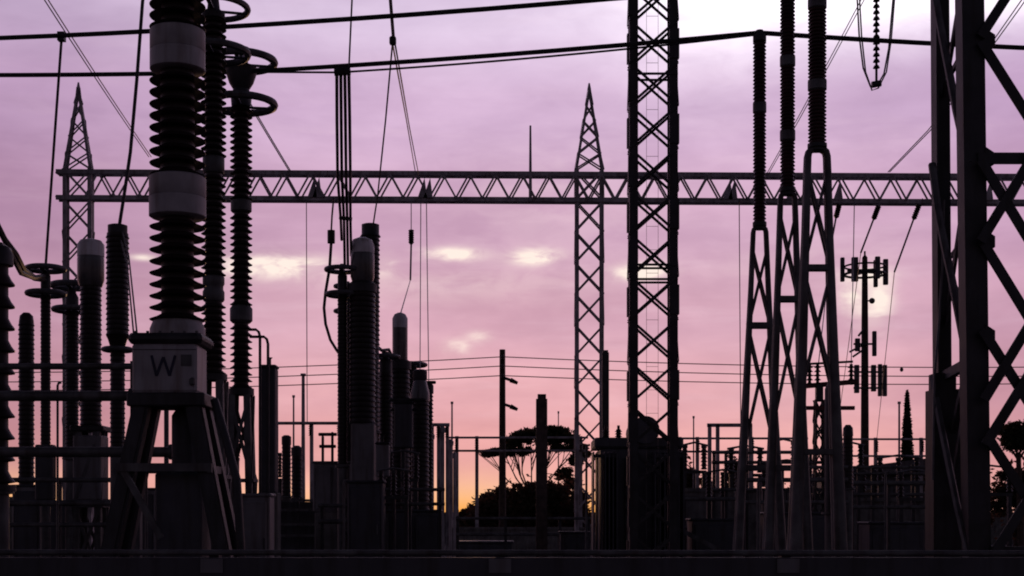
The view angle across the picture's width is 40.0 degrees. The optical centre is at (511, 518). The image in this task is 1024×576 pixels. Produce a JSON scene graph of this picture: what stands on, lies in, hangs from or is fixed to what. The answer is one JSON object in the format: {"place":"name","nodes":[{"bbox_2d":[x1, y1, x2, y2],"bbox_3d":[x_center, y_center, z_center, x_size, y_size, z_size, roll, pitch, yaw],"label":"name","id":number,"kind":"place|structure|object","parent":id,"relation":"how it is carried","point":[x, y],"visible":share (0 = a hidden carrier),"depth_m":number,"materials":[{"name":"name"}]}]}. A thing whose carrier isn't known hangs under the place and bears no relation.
{"place":"outdoors","nodes":[
{"label":"outdoors","id":0,"kind":"place"},
{"bbox_2d":[389,398,426,509],"bbox_3d":[-1.737,-0.123,23.400,0.626,3.747,0.240,0,0,0],"label":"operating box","id":1,"kind":"object","parent":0,"point":[403,409],"visible":0.66,"depth_m":23.29,"materials":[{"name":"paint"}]},
{"bbox_2d":[0,0,1023,511],"label":"sky","id":2,"kind":"structure","parent":0,"point":[501,276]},
{"bbox_2d":[627,0,678,556],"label":"lattice tower","id":3,"kind":"structure","parent":0,"point":[671,286],"depth_m":23.83,"materials":[{"name":"metal"}]},
{"bbox_2d":[812,459,924,497],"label":"control building","id":4,"kind":"structure","parent":0,"point":[906,489],"depth_m":45.00,"materials":[{"name":"paint"}]},
{"bbox_2d":[856,0,894,90],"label":"suspension string","id":5,"kind":"object","parent":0,"point":[876,61],"visible":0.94,"depth_m":32.98,"materials":[{"name":"brown ceramic"}]},
{"bbox_2d":[925,0,1023,556],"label":"lattice tower","id":6,"kind":"structure","parent":0,"point":[961,435],"depth_m":13.00,"materials":[{"name":"metal"}]},
{"label":"ground","id":7,"kind":"structure","parent":0,"visible":0},
{"bbox_2d":[0,244,15,556],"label":"post insulator","id":8,"kind":"object","parent":7,"relation":"on","point":[6,327],"visible":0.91,"depth_m":13.54,"materials":[{"name":"ceramic"}]},
{"bbox_2d":[18,312,34,484],"bbox_3d":[-6.906,-0.587,20.000,0.450,4.674,0.451,0,0,0],"label":"post insulator","id":9,"kind":"object","parent":7,"relation":"on","point":[26,410],"visible":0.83,"depth_m":19.91,"materials":[{"name":"brown ceramic"}]},
{"bbox_2d":[12,485,40,556],"bbox_3d":[-6.506,0.628,18.996,0.432,2.165,0.338,0,0,0],"label":"steel frame","id":10,"kind":"object","parent":7,"relation":"on","point":[26,538],"visible":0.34,"depth_m":18.83,"materials":[{"name":"grey paint"}]},
{"bbox_2d":[24,263,66,556],"bbox_3d":[-5.638,-0.653,17.000,0.491,4.806,0.491,0,0,0],"label":"post insulator","id":11,"kind":"object","parent":7,"relation":"on","point":[45,293],"visible":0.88,"depth_m":16.95,"materials":[{"name":"paint"}]},
{"bbox_2d":[45,41,62,262],"bbox_3d":[-5.413,-4.283,16.600,0.032,2.502,0.944,0,0,-29],"label":"dropper wire","id":12,"kind":"object","parent":11,"relation":"attached to","point":[53,147],"visible":0.97,"depth_m":16.58,"materials":[{"name":"metal"}]},
{"bbox_2d":[56,381,61,556],"bbox_3d":[-4.832,0.119,15.000,0.054,3.162,0.026,0,0,0],"label":"upright pipe","id":13,"kind":"object","parent":7,"relation":"on","point":[57,473],"visible":1,"depth_m":14.99,"materials":[{"name":"metal"}]},
{"bbox_2d":[9,478,109,556],"bbox_3d":[-5.509,0.611,16.539,2.121,2.179,0.152,0,0,0],"label":"pipe rack","id":14,"kind":"object","parent":7,"relation":"on","point":[61,503],"visible":0.42,"depth_m":16.47,"materials":[{"name":"metal"}]},
{"bbox_2d":[51,279,79,556],"bbox_3d":[-5.944,-0.718,19.000,0.601,4.936,0.601,0,0,0],"label":"post insulator","id":15,"kind":"object","parent":7,"relation":"on","point":[70,308],"visible":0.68,"depth_m":18.92,"materials":[{"name":"ceramic"}]},
{"bbox_2d":[0,361,171,556],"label":"pipe rack","id":16,"kind":"object","parent":7,"relation":"on","point":[66,451],"visible":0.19,"depth_m":12.87,"materials":[{"name":"metal"}]},
{"bbox_2d":[69,238,109,556],"bbox_3d":[-5.241,-0.862,17.500,0.558,5.224,0.557,0,0,0],"label":"voltage transformer","id":17,"kind":"object","parent":7,"relation":"on","point":[90,266],"visible":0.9,"depth_m":17.38,"materials":[{"name":"brown ceramic"}]},
{"bbox_2d":[101,223,131,503],"bbox_3d":[-4.487,-0.795,16.000,0.364,5.090,0.364,0,0,0],"label":"voltage transformer","id":18,"kind":"object","parent":7,"relation":"on","point":[117,314],"visible":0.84,"depth_m":15.92,"materials":[{"name":"paint"}]},
{"bbox_2d":[118,0,144,223],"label":"dropper wire","id":19,"kind":"object","parent":18,"relation":"on","point":[133,115],"visible":1,"depth_m":15.99,"materials":[{"name":"metal"}]},
{"bbox_2d":[142,488,154,556],"bbox_3d":[-3.659,0.703,13.997,0.311,2.011,0.243,0,0,0],"label":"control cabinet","id":20,"kind":"object","parent":7,"relation":"on","point":[151,507],"visible":0.13,"depth_m":13.88,"materials":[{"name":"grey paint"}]},
{"bbox_2d":[99,0,245,556],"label":"instrument transformer","id":21,"kind":"object","parent":7,"relation":"on","point":[194,510],"visible":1,"depth_m":11.82,"materials":[{"name":"brown ceramic"}]},
{"bbox_2d":[201,0,250,495],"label":"insulator column","id":22,"kind":"structure","parent":7,"relation":"on","point":[213,102],"depth_m":15.51,"materials":[{"name":"brown ceramic"}]},
{"bbox_2d":[223,46,277,514],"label":"insulator column","id":23,"kind":"structure","parent":7,"relation":"on","point":[241,78],"depth_m":17.71,"materials":[{"name":"brown ceramic"}]},
{"bbox_2d":[248,328,260,492],"bbox_3d":[-3.406,-0.400,18.500,0.217,4.201,0.040,0,0,0],"label":"bent pipe","id":24,"kind":"object","parent":7,"relation":"on","point":[257,331],"visible":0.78,"depth_m":18.48,"materials":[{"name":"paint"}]},
{"bbox_2d":[242,493,275,556],"bbox_3d":[-2.722,0.695,14.985,0.358,1.920,0.371,0,0,0],"label":"control cabinet","id":25,"kind":"object","parent":7,"relation":"on","point":[258,513],"visible":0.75,"depth_m":14.82,"materials":[{"name":"metal"}]},
{"bbox_2d":[249,335,268,492],"bbox_3d":[-3.322,-0.353,18.500,0.259,4.106,0.040,0,0,0],"label":"bent pipe","id":26,"kind":"object","parent":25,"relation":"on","point":[261,336],"visible":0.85,"depth_m":18.48,"materials":[{"name":"metal"}]},
{"bbox_2d":[261,357,280,556],"bbox_3d":[-3.280,-0.697,19.000,0.270,2.951,0.303,0,0,0],"label":"operating cabinet","id":27,"kind":"object","parent":7,"relation":"on","point":[273,429],"visible":0.63,"depth_m":18.87,"materials":[{"name":"metal"}]},
{"bbox_2d":[281,435,293,498],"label":"post insulator","id":28,"kind":"object","parent":7,"relation":"on","point":[286,466],"visible":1,"depth_m":29.92,"materials":[{"name":"ceramic"}]},
{"bbox_2d":[281,498,314,556],"bbox_3d":[-4.268,0.643,28.430,0.892,2.114,0.940,0,0,0],"label":"cabinet","id":29,"kind":"object","parent":7,"relation":"on","point":[297,523],"visible":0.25,"depth_m":28.30,"materials":[{"name":"metal"}]},
{"bbox_2d":[291,445,304,498],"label":"post insulator","id":30,"kind":"object","parent":7,"relation":"on","point":[296,467],"visible":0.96,"depth_m":30.90,"materials":[{"name":"ceramic"}]},
{"bbox_2d":[300,373,305,497],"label":"thin mast","id":31,"kind":"object","parent":7,"relation":"on","point":[303,434],"visible":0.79,"depth_m":59.94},
{"bbox_2d":[278,422,337,498],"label":"busbar frame","id":32,"kind":"object","parent":7,"relation":"on","point":[311,429],"visible":0.38,"depth_m":40.03,"materials":[{"name":"grey metal"}]},
{"bbox_2d":[311,461,350,556],"bbox_3d":[-2.924,0.386,23.000,0.667,2.630,0.445,0,0,0],"label":"control cabinet","id":33,"kind":"object","parent":7,"relation":"on","point":[325,482],"visible":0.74,"depth_m":22.80,"materials":[{"name":"metal"}]},
{"bbox_2d":[318,503,347,556],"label":"pipe rack","id":34,"kind":"object","parent":7,"relation":"on","point":[322,521],"visible":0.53,"depth_m":20.98,"materials":[{"name":"metal"}]},
{"bbox_2d":[324,264,355,556],"bbox_3d":[-2.653,-1.115,22.000,0.576,5.730,0.576,0,0,0],"label":"post insulator","id":35,"kind":"object","parent":7,"relation":"on","point":[342,293],"visible":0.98,"depth_m":21.93,"materials":[{"name":"ceramic"}]},
{"bbox_2d":[323,243,337,353],"bbox_3d":[-2.805,-3.411,22.000,0.314,1.791,0.050,0,0,0],"label":"jumper cable","id":36,"kind":"object","parent":35,"relation":"attached to","point":[324,300],"visible":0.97,"depth_m":21.98,"materials":[{"name":"metal"}]},
{"bbox_2d":[333,281,350,460],"bbox_3d":[-2.871,-1.188,24.500,0.485,5.875,0.485,0,0,0],"label":"post insulator","id":37,"kind":"object","parent":7,"relation":"on","point":[335,286],"visible":0.19,"depth_m":24.42,"materials":[{"name":"ceramic"}]},
{"bbox_2d":[346,237,376,556],"bbox_3d":[-2.340,-1.321,22.000,0.651,6.142,0.651,0,0,0],"label":"voltage transformer","id":38,"kind":"object","parent":7,"relation":"on","point":[362,353],"visible":0.94,"depth_m":21.82,"materials":[{"name":"ceramic"}]},
{"bbox_2d":[346,480,386,556],"bbox_3d":[-2.071,0.580,19.986,0.546,2.230,0.415,0,0,0],"label":"steel frame","id":39,"kind":"object","parent":7,"relation":"on","point":[366,514],"visible":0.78,"depth_m":19.81,"materials":[{"name":"paint"}]},
{"bbox_2d":[360,223,380,479],"bbox_3d":[-2.467,-1.689,24.500,0.552,6.879,0.552,0,0,0],"label":"voltage transformer","id":40,"kind":"object","parent":7,"relation":"on","point":[369,231],"visible":0.34,"depth_m":24.41,"materials":[{"name":"paint"}]},
{"bbox_2d":[375,434,390,556],"bbox_3d":[-1.975,0.233,21.500,0.232,3.034,0.215,0,0,0],"label":"operating box","id":41,"kind":"object","parent":7,"relation":"on","point":[382,454],"visible":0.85,"depth_m":21.41,"materials":[{"name":"grey paint"}]},
{"bbox_2d":[378,352,399,556],"bbox_3d":[-2.247,-0.604,25.000,0.529,4.708,0.529,0,0,0],"label":"post insulator","id":42,"kind":"object","parent":7,"relation":"on","point":[385,394],"visible":0.44,"depth_m":24.89,"materials":[{"name":"ceramic"}]},
{"bbox_2d":[377,467,410,556],"bbox_3d":[-1.701,0.481,20.193,0.488,2.439,0.174,0,0,0],"label":"disconnect switch","id":43,"kind":"object","parent":7,"relation":"on","point":[393,480],"visible":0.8,"depth_m":20.16,"materials":[{"name":"paint"}]},
{"bbox_2d":[391,312,410,509],"bbox_3d":[-2.071,-1.025,26.000,0.651,5.551,0.651,0,0,0],"label":"voltage transformer","id":44,"kind":"object","parent":7,"relation":"on","point":[401,367],"visible":0.35,"depth_m":25.86,"materials":[{"name":"ceramic"}]},
{"bbox_2d":[388,449,419,509],"bbox_3d":[-1.748,0.295,22.592,0.546,2.809,0.175,0,0,0],"label":"disconnect switch","id":45,"kind":"object","parent":7,"relation":"on","point":[415,479],"visible":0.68,"depth_m":22.56,"materials":[{"name":"paint"}]},
{"bbox_2d":[386,510,442,556],"bbox_3d":[-1.520,0.776,22.000,0.864,1.827,0.476,0,0,0],"label":"steel frame","id":46,"kind":"object","parent":7,"relation":"on","point":[425,529],"visible":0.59,"depth_m":21.76,"materials":[{"name":"paint"}]},
{"bbox_2d":[385,487,444,556],"bbox_3d":[-1.469,0.623,20.545,0.980,2.155,0.141,0,0,0],"label":"pipe rack","id":47,"kind":"object","parent":7,"relation":"on","point":[440,503],"visible":0.54,"depth_m":20.49,"materials":[{"name":"metal"}]},
{"bbox_2d":[410,369,429,509],"bbox_3d":[-1.570,-0.395,24.000,0.541,4.289,0.541,0,0,0],"label":"voltage transformer","id":48,"kind":"object","parent":7,"relation":"on","point":[421,419],"visible":0.56,"depth_m":23.88,"materials":[{"name":"ceramic"}]},
{"bbox_2d":[427,381,435,509],"bbox_3d":[-1.568,-0.421,26.500,0.398,4.343,0.398,0,0,0],"label":"post insulator","id":49,"kind":"object","parent":7,"relation":"on","point":[430,387],"visible":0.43,"depth_m":26.44,"materials":[{"name":"ceramic"}]},
{"bbox_2d":[432,423,449,556],"bbox_3d":[-1.925,-0.370,35.978,0.655,4.141,0.304,0,0,0],"label":"busbar frame","id":50,"kind":"object","parent":7,"relation":"on","point":[439,425],"visible":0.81,"depth_m":36.03,"materials":[{"name":"grey metal"}]},
{"bbox_2d":[439,426,445,556],"bbox_3d":[-1.782,-0.327,36.000,0.184,4.055,0.175,0,0,0],"label":"steel post","id":51,"kind":"object","parent":7,"relation":"on","point":[442,430],"visible":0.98,"depth_m":35.95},
{"bbox_2d":[445,439,453,556],"bbox_3d":[-1.642,-0.192,37.000,0.227,3.784,0.216,0,0,0],"label":"steel post","id":52,"kind":"object","parent":7,"relation":"on","point":[451,442],"visible":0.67,"depth_m":36.95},
{"bbox_2d":[461,494,498,526],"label":"scrub bush","id":53,"kind":"object","parent":7,"relation":"on","point":[488,509],"visible":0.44,"depth_m":75.67,"materials":[{"name":"black plant"}]},
{"bbox_2d":[459,540,513,556],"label":"control cabinet","id":54,"kind":"object","parent":7,"relation":"on","point":[481,544],"visible":0.33,"depth_m":43.29,"materials":[{"name":"metal"}]},
{"bbox_2d":[499,349,517,526],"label":"wooden pole","id":55,"kind":"object","parent":7,"relation":"on","point":[503,405],"visible":0.94,"depth_m":59.88,"materials":[{"name":"brown wood"}]},
{"bbox_2d":[12,375,1009,390],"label":"power line","id":56,"kind":"object","parent":55,"relation":"attached to","point":[564,378],"visible":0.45,"depth_m":59.86,"materials":[{"name":"metal"}]},
{"bbox_2d":[9,366,1021,381],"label":"power line","id":57,"kind":"object","parent":55,"relation":"attached to","point":[556,368],"visible":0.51,"depth_m":59.86,"materials":[{"name":"metal"}]},
{"bbox_2d":[15,356,1023,372],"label":"power line","id":58,"kind":"object","parent":55,"relation":"attached to","point":[581,360],"visible":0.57,"depth_m":59.86,"materials":[{"name":"metal"}]},
{"bbox_2d":[0,550,1023,575],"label":"guard rail","id":59,"kind":"object","parent":7,"relation":"on","point":[216,563],"visible":1,"depth_m":8.20,"materials":[{"name":"metal"}]},
{"bbox_2d":[449,436,587,526],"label":"busbar frame","id":60,"kind":"object","parent":7,"relation":"on","point":[476,450],"visible":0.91,"depth_m":58.03,"materials":[{"name":"black metal"}]},
{"bbox_2d":[456,516,590,556],"bbox_3d":[0.296,0.816,40.035,3.959,1.768,0.160,0,0,0],"label":"pipe rack","id":61,"kind":"object","parent":7,"relation":"on","point":[505,534],"visible":0.72,"depth_m":39.97,"materials":[{"name":"metal"}]},
{"bbox_2d":[452,527,594,556],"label":"wall","id":62,"kind":"structure","parent":7,"relation":"on","point":[524,543],"depth_m":55.00,"materials":[{"name":"concrete"}]},
{"bbox_2d":[506,474,555,526],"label":"scrub bush","id":63,"kind":"object","parent":7,"relation":"on","point":[522,503],"visible":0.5,"depth_m":75.64,"materials":[{"name":"black plant"}]},
{"bbox_2d":[479,424,591,490],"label":"umbrella pine","id":64,"kind":"object","parent":7,"relation":"on","point":[554,430],"visible":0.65,"depth_m":87.18,"materials":[{"name":"black plant"}]},
{"bbox_2d":[55,82,1023,556],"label":"steel gantry","id":65,"kind":"object","parent":7,"relation":"on","point":[67,174],"visible":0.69,"depth_m":42.85,"materials":[{"name":"metal"}]},
{"bbox_2d":[390,0,419,177],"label":"twin wire","id":66,"kind":"object","parent":65,"relation":"attached to","point":[402,82],"visible":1,"depth_m":25.21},
{"bbox_2d":[372,0,392,226],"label":"twin wire","id":67,"kind":"object","parent":66,"relation":"attached to","point":[385,119],"visible":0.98,"depth_m":22.54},
{"bbox_2d":[536,394,546,556],"bbox_3d":[0.716,-0.599,34.000,0.271,4.798,0.260,0,0,0],"label":"square post","id":68,"kind":"object","parent":7,"relation":"on","point":[541,472],"visible":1,"depth_m":33.87,"materials":[{"name":"metal"}]},
{"bbox_2d":[547,473,573,526],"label":"scrub bush","id":69,"kind":"object","parent":7,"relation":"on","point":[555,491],"visible":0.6,"depth_m":76.64,"materials":[{"name":"black plant"}]},
{"bbox_2d":[558,531,590,556],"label":"control cabinet","id":70,"kind":"object","parent":7,"relation":"on","point":[572,540],"visible":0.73,"depth_m":32.70,"materials":[{"name":"metal"}]},
{"bbox_2d":[558,484,594,526],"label":"scrub bush","id":71,"kind":"object","parent":7,"relation":"on","point":[569,509],"visible":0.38,"depth_m":75.79,"materials":[{"name":"black plant"}]},
{"bbox_2d":[585,444,589,556],"bbox_3d":[1.509,0.106,28.000,0.100,3.187,0.048,0,0,0],"label":"upright pipe","id":72,"kind":"object","parent":7,"relation":"on","point":[586,497],"visible":1,"depth_m":27.99,"materials":[{"name":"metal"}]},
{"bbox_2d":[602,350,608,437],"bbox_3d":[2.656,-1.489,40.000,0.193,6.578,0.200,0,0,0],"label":"square post","id":73,"kind":"object","parent":7,"relation":"on","point":[605,387],"visible":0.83,"depth_m":39.90,"materials":[{"name":"metal"}]},
{"bbox_2d":[591,416,684,556],"bbox_3d":[2.621,-0.192,29.825,1.925,3.883,2.150,0,0,0],"label":"power transformer","id":74,"kind":"object","parent":7,"relation":"on","point":[610,455],"visible":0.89,"depth_m":29.25,"materials":[{"name":"paint"}]},
{"bbox_2d":[682,441,707,487],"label":"disconnect switch","id":75,"kind":"object","parent":7,"relation":"on","point":[703,458],"visible":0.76,"depth_m":45.94,"materials":[{"name":"paint"}]},
{"bbox_2d":[685,518,733,556],"bbox_3d":[4.326,0.859,30.000,1.143,1.717,0.914,0,0,0],"label":"control cabinet","id":76,"kind":"object","parent":7,"relation":"on","point":[718,532],"visible":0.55,"depth_m":29.54,"materials":[{"name":"metal"}]},
{"bbox_2d":[685,497,735,556],"bbox_3d":[4.408,0.612,31.035,1.411,2.176,0.161,0,0,0],"label":"pipe rack","id":77,"kind":"object","parent":7,"relation":"on","point":[712,499],"visible":0.2,"depth_m":30.97,"materials":[{"name":"metal"}]},
{"bbox_2d":[705,469,736,517],"bbox_3d":[5.256,0.230,34.993,0.925,2.940,0.194,0,0,0],"label":"disconnect switch","id":78,"kind":"object","parent":7,"relation":"on","point":[708,481],"visible":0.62,"depth_m":34.96,"materials":[{"name":"paint"}]},
{"bbox_2d":[707,423,751,487],"bbox_3d":[6.191,-0.500,40.000,1.279,4.401,0.100,0,0,0],"label":"portal frame","id":79,"kind":"object","parent":7,"relation":"on","point":[716,425],"visible":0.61,"depth_m":39.95,"materials":[{"name":"metal"}]},
{"bbox_2d":[444,512,1023,543],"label":"perimeter wall","id":80,"kind":"structure","parent":7,"relation":"on","point":[997,527],"depth_m":95.00,"materials":[{"name":"concrete"}]},
{"bbox_2d":[679,437,791,487],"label":"busbar frame","id":81,"kind":"object","parent":7,"relation":"on","point":[697,451],"visible":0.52,"depth_m":57.98,"materials":[{"name":"black metal"}]},
{"bbox_2d":[685,488,789,556],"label":"blast wall","id":82,"kind":"structure","parent":7,"relation":"on","point":[696,509],"depth_m":38.00,"materials":[{"name":"concrete"}]},
{"bbox_2d":[732,29,786,556],"bbox_3d":[2.887,-1.970,16.400,0.810,7.441,0.810,0,0,0],"label":"surge arrester","id":83,"kind":"object","parent":7,"relation":"on","point":[759,127],"visible":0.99,"depth_m":16.34,"materials":[{"name":"metal"}]},
{"bbox_2d":[252,34,753,72],"bbox_3d":[-0.276,-5.577,17.027,6.451,0.142,0.104,0,0,12],"label":"overhead conductor","id":84,"kind":"object","parent":83,"relation":"attached to","point":[570,54],"visible":1,"depth_m":16.95,"materials":[{"name":"metal"}]},
{"bbox_2d":[335,76,342,240],"bbox_3d":[-2.432,-4.939,19.698,0.073,1.201,4.642,0,0,-6],"label":"dropper wire","id":85,"kind":"object","parent":84,"relation":"hanging from","point":[337,138],"visible":0.96,"depth_m":18.93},
{"bbox_2d":[339,76,345,263],"bbox_3d":[-2.377,-4.723,19.702,0.062,1.634,4.649,0,0,-6],"label":"dropper wire","id":86,"kind":"object","parent":84,"relation":"hanging from","point":[341,153],"visible":0.84,"depth_m":19.42,"materials":[{"name":"metal"}]},
{"bbox_2d":[343,75,348,264],"bbox_3d":[-2.322,-4.723,19.703,0.052,1.634,4.649,0,0,-6],"label":"dropper wire","id":87,"kind":"object","parent":84,"relation":"hanging from","point":[345,155],"visible":0.82,"depth_m":19.49,"materials":[{"name":"metal"}]},
{"bbox_2d":[347,75,351,254],"bbox_3d":[-2.269,-4.815,19.702,0.052,1.448,4.647,0,0,-6],"label":"dropper wire","id":88,"kind":"object","parent":84,"relation":"hanging from","point":[349,149],"visible":0.93,"depth_m":19.26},
{"bbox_2d":[0,31,1023,76],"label":"overhead conductor","id":89,"kind":"object","parent":83,"relation":"attached to","point":[573,49],"visible":0.72,"depth_m":16.98,"materials":[{"name":"metal"}]},
{"bbox_2d":[712,450,820,556],"bbox_3d":[6.402,0.028,34.036,3.133,3.344,0.158,0,0,0],"label":"pipe rack","id":90,"kind":"object","parent":7,"relation":"on","point":[725,462],"visible":0.32,"depth_m":34.05,"materials":[{"name":"metal"}]},
{"bbox_2d":[762,0,812,556],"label":"surge arrester","id":91,"kind":"object","parent":7,"relation":"on","point":[787,101],"visible":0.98,"depth_m":14.25,"materials":[{"name":"black ceramic"}]},
{"bbox_2d":[0,0,619,39],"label":"overhead conductor","id":92,"kind":"object","parent":91,"relation":"attached to","point":[322,20],"visible":0.9,"depth_m":15.28,"materials":[{"name":"metal"}]},
{"bbox_2d":[760,512,824,556],"bbox_3d":[5.287,0.798,26.000,1.316,1.833,1.069,0,0,0],"label":"control cabinet","id":93,"kind":"object","parent":7,"relation":"on","point":[818,525],"visible":0.07,"depth_m":25.47,"materials":[{"name":"metal"}]},
{"bbox_2d":[743,465,848,556],"bbox_3d":[4.612,0.412,23.038,1.766,2.577,0.154,0,0,0],"label":"pipe rack","id":94,"kind":"object","parent":7,"relation":"on","point":[788,480],"visible":0.3,"depth_m":22.97,"materials":[{"name":"metal"}]},
{"bbox_2d":[787,0,847,556],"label":"surge arrester","id":95,"kind":"object","parent":7,"relation":"on","point":[817,80],"visible":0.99,"depth_m":11.94,"materials":[{"name":"metal"}]},
{"bbox_2d":[821,384,831,556],"bbox_3d":[3.413,0.150,15.000,0.338,3.200,0.338,0,0,0],"label":"cable sealing end","id":96,"kind":"object","parent":7,"relation":"on","point":[827,514],"visible":0.28,"depth_m":14.95,"materials":[{"name":"paint"}]},
{"bbox_2d":[806,360,857,511],"bbox_3d":[7.452,-0.997,33.000,1.323,5.414,0.334,0,0,0],"label":"switch stand","id":97,"kind":"object","parent":7,"relation":"on","point":[816,408],"visible":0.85,"depth_m":32.92,"materials":[{"name":"paint"}]},
{"bbox_2d":[843,425,854,556],"bbox_3d":[6.212,0.010,26.000,0.390,3.480,0.390,0,0,0],"label":"post insulator","id":98,"kind":"object","parent":7,"relation":"on","point":[848,445],"visible":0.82,"depth_m":25.92,"materials":[{"name":"paint"}]},
{"bbox_2d":[840,251,887,465],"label":"antenna mast","id":99,"kind":"object","parent":7,"relation":"on","point":[875,271],"visible":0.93,"depth_m":69.82,"materials":[{"name":"galvanised steel"},{"name":"dark painted steel"},{"name":"dark paint"}]},
{"bbox_2d":[817,498,924,556],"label":"blast wall","id":100,"kind":"structure","parent":7,"relation":"on","point":[865,515],"depth_m":36.00,"materials":[{"name":"concrete"}]},
{"bbox_2d":[853,465,924,556],"bbox_3d":[8.823,0.221,33.037,2.027,2.958,0.156,0,0,0],"label":"pipe rack","id":101,"kind":"object","parent":7,"relation":"on","point":[873,494],"visible":0.26,"depth_m":32.99,"materials":[{"name":"metal"}]},
{"bbox_2d":[853,481,924,556],"bbox_3d":[7.249,0.489,27.035,1.659,2.422,0.161,0,0,0],"label":"pipe rack","id":102,"kind":"object","parent":7,"relation":"on","point":[889,484],"visible":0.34,"depth_m":26.98,"materials":[{"name":"metal"}]},
{"bbox_2d":[853,438,924,497],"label":"busbar frame","id":103,"kind":"object","parent":7,"relation":"on","point":[921,447],"visible":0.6,"depth_m":61.97,"materials":[{"name":"black metal"}]},
{"bbox_2d":[857,522,924,556],"bbox_3d":[8.106,0.893,30.000,1.263,1.649,1.015,0,0,0],"label":"control cabinet","id":104,"kind":"object","parent":7,"relation":"on","point":[907,535],"visible":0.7,"depth_m":29.50,"materials":[{"name":"metal"}]},
{"bbox_2d":[876,454,920,497],"bbox_3d":[10.166,0.005,36.995,1.186,3.390,0.200,0,0,0],"label":"disconnect switch","id":105,"kind":"object","parent":7,"relation":"on","point":[898,462],"visible":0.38,"depth_m":36.96,"materials":[{"name":"paint"}]},
{"bbox_2d":[900,389,913,460],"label":"cypress tree","id":106,"kind":"object","parent":7,"relation":"on","point":[906,448],"visible":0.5,"depth_m":85.85,"materials":[{"name":"black plant"}]},
{"bbox_2d":[896,469,924,521],"bbox_3d":[8.584,0.318,29.990,0.759,2.763,0.180,0,0,0],"label":"disconnect switch","id":107,"kind":"object","parent":7,"relation":"on","point":[900,492],"visible":0.41,"depth_m":29.96,"materials":[{"name":"paint"}]},
{"bbox_2d":[990,456,1023,545],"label":"scrub bush","id":108,"kind":"object","parent":7,"relation":"on","point":[998,503],"visible":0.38,"depth_m":83.67,"materials":[{"name":"green plant"}]},
{"bbox_2d":[996,419,1023,545],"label":"round tree","id":109,"kind":"object","parent":7,"relation":"on","point":[1011,434],"visible":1,"depth_m":77.81,"materials":[{"name":"plant"}]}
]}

